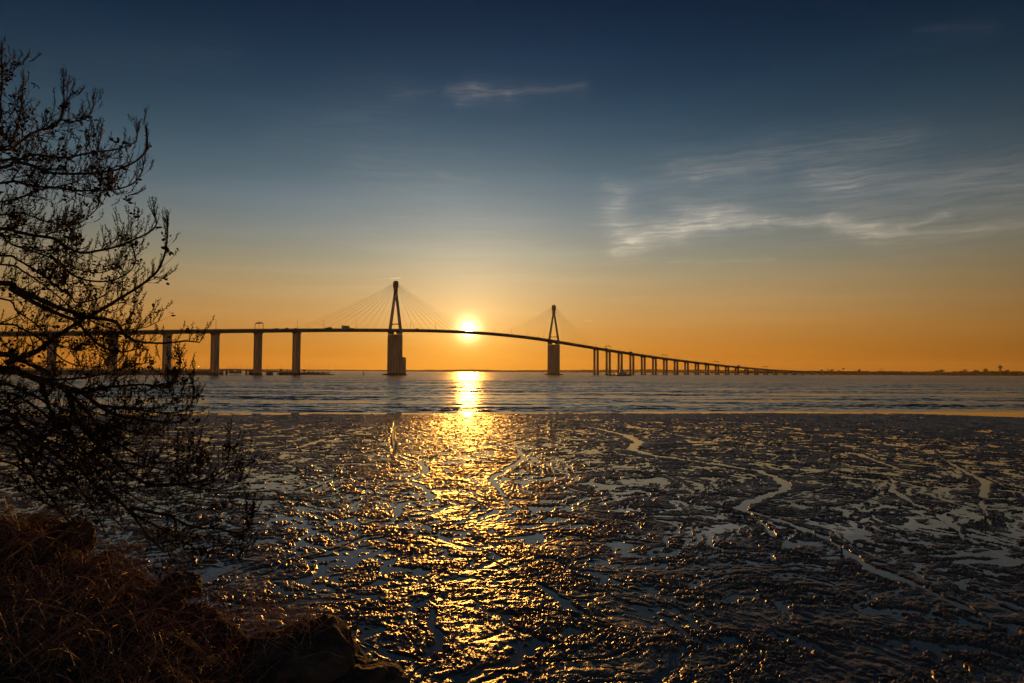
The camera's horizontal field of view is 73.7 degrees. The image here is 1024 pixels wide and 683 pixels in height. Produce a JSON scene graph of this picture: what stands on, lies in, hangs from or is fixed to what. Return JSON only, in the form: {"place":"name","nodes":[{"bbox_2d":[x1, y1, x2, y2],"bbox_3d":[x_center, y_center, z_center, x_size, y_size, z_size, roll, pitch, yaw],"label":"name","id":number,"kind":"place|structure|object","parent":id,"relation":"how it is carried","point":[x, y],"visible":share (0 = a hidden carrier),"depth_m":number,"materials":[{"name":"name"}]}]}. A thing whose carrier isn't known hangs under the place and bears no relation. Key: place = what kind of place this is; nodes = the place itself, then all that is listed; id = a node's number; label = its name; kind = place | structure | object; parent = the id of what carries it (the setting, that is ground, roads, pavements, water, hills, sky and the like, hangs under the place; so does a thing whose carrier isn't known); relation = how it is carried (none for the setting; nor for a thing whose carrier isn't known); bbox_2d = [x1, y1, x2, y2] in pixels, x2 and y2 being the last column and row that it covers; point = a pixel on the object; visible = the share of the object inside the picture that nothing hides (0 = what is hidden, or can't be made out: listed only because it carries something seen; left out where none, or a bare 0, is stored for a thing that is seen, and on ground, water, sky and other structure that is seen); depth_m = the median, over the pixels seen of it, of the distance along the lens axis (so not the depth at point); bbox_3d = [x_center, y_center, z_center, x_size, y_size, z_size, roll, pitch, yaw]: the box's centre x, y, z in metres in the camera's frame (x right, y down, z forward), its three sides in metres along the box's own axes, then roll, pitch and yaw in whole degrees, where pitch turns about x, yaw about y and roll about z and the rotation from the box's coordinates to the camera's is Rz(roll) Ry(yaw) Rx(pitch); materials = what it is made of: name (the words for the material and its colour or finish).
{"place":"outdoors","nodes":[
{"label":"outdoors","id":0,"kind":"place"},
{"bbox_2d":[0,369,209,374],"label":"quay ground","id":1,"kind":"structure","parent":0,"point":[142,372],"depth_m":705.42,"materials":[{"name":"stone"}]},
{"bbox_2d":[0,518,248,682],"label":"bank ground","id":2,"kind":"structure","parent":0,"point":[17,670],"depth_m":6.64,"materials":[{"name":"brown plant"}]},
{"bbox_2d":[1,495,28,523],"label":"grass tuft","id":3,"kind":"object","parent":2,"relation":"on","point":[15,513],"visible":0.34,"depth_m":8.47,"materials":[{"name":"brown plant"}]},
{"bbox_2d":[20,515,58,531],"bbox_3d":[-6.073,2.468,8.776,0.627,0.456,0.569,-1,-3,21],"label":"boulder","id":4,"kind":"object","parent":2,"relation":"on","point":[40,522],"visible":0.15,"depth_m":8.74,"materials":[{"name":"stone"}]},
{"bbox_2d":[48,520,96,552],"bbox_3d":[-5.531,2.498,8.588,0.535,0.541,0.542,1,-3,-23],"label":"boulder","id":5,"kind":"object","parent":2,"relation":"on","point":[83,529],"visible":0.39,"depth_m":8.43,"materials":[{"name":"stone"}]},
{"bbox_2d":[91,551,113,565],"bbox_3d":[-4.913,2.638,8.201,0.259,0.226,0.334,0,-3,0],"label":"boulder","id":6,"kind":"object","parent":2,"relation":"on","point":[108,554],"visible":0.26,"depth_m":8.15,"materials":[{"name":"stone"}]},
{"bbox_2d":[0,36,272,577],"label":"bare tree","id":7,"kind":"object","parent":2,"relation":"on","point":[80,417],"visible":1,"depth_m":7.39,"materials":[{"name":"black plant"}]},
{"bbox_2d":[159,571,202,598],"bbox_3d":[-3.773,2.786,7.798,0.473,0.321,0.453,0,-3,0],"label":"boulder","id":8,"kind":"object","parent":2,"relation":"on","point":[181,576],"visible":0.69,"depth_m":7.69,"materials":[{"name":"brown stone"}]},
{"bbox_2d":[0,497,367,682],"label":"dead leaves","id":9,"kind":"object","parent":2,"relation":"on","point":[82,626],"visible":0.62,"depth_m":6.57,"materials":[{"name":"brown plant"}]},
{"bbox_2d":[0,479,393,682],"bbox_3d":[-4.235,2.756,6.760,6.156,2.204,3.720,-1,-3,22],"label":"dry straw","id":10,"kind":"object","parent":2,"relation":"on","point":[279,611],"visible":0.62,"depth_m":6.77,"materials":[{"name":"brown plant"}]},
{"bbox_2d":[242,614,366,682],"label":"boulder","id":11,"kind":"object","parent":2,"relation":"on","point":[323,667],"visible":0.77,"depth_m":6.68,"materials":[{"name":"black stone"}]},
{"bbox_2d":[331,655,389,682],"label":"boulder","id":12,"kind":"object","parent":2,"relation":"on","point":[366,671],"visible":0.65,"depth_m":6.60,"materials":[{"name":"black stone"}]},
{"bbox_2d":[381,661,409,682],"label":"boulder","id":13,"kind":"object","parent":2,"relation":"on","point":[397,674],"visible":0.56,"depth_m":6.72,"materials":[{"name":"black stone"}]},
{"bbox_2d":[0,410,1023,682],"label":"mudflat","id":14,"kind":"structure","parent":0,"point":[470,644],"depth_m":23.41,"materials":[{"name":"grey soil"}]},
{"bbox_2d":[0,411,1023,682],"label":"tidal pool water","id":15,"kind":"structure","parent":0,"point":[856,533],"depth_m":27.53,"materials":[{"name":"grey liquid"}]},
{"bbox_2d":[0,369,1023,413],"bbox_3d":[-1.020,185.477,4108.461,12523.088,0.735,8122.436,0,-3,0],"label":"sea water","id":16,"kind":"structure","parent":0,"point":[424,392],"depth_m":190.60,"materials":[{"name":"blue liquid"}]},
{"bbox_2d":[277,372,333,374],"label":"islet","id":17,"kind":"object","parent":16,"relation":"in","point":[303,373],"visible":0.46,"depth_m":869.12,"materials":[{"name":"stone"}]},
{"bbox_2d":[0,0,1023,371],"label":"sky","id":18,"kind":"structure","parent":0,"point":[801,185],"materials":[{"name":"blue"}]},
{"bbox_2d":[21,368,1020,374],"bbox_3d":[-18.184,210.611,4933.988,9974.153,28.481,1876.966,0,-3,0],"label":"hills","id":19,"kind":"structure","parent":0,"point":[615,371],"depth_m":4935.42,"materials":[{"name":"brown soil"}]},
{"bbox_2d":[668,373,1023,375],"bbox_3d":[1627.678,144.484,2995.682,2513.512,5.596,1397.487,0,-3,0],"label":"shore ground","id":20,"kind":"structure","parent":0,"point":[876,374],"depth_m":2397.79,"materials":[{"name":"brown soil"}]},
{"bbox_2d":[700,370,1023,374],"bbox_3d":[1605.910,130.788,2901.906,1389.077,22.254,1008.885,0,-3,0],"label":"wood","id":21,"kind":"object","parent":20,"relation":"on","point":[1001,373],"visible":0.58,"depth_m":2495.14,"materials":[{"name":"plant"}]},
{"label":"open water","id":22,"kind":"structure","parent":0,"visible":0},
{"bbox_2d":[196,368,292,374],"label":"jetty","id":23,"kind":"object","parent":22,"relation":"in","point":[234,370],"visible":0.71,"depth_m":784.69,"materials":[{"name":"concrete"}]},
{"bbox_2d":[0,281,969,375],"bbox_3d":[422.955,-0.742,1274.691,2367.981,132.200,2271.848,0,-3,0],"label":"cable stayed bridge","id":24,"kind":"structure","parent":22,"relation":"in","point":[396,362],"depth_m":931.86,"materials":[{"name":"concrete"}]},
{"bbox_2d":[607,366,631,375],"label":"tugboat","id":25,"kind":"object","parent":22,"relation":"on","point":[621,372],"visible":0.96,"depth_m":1011.14,"materials":[{"name":"grey paint"}]}
]}

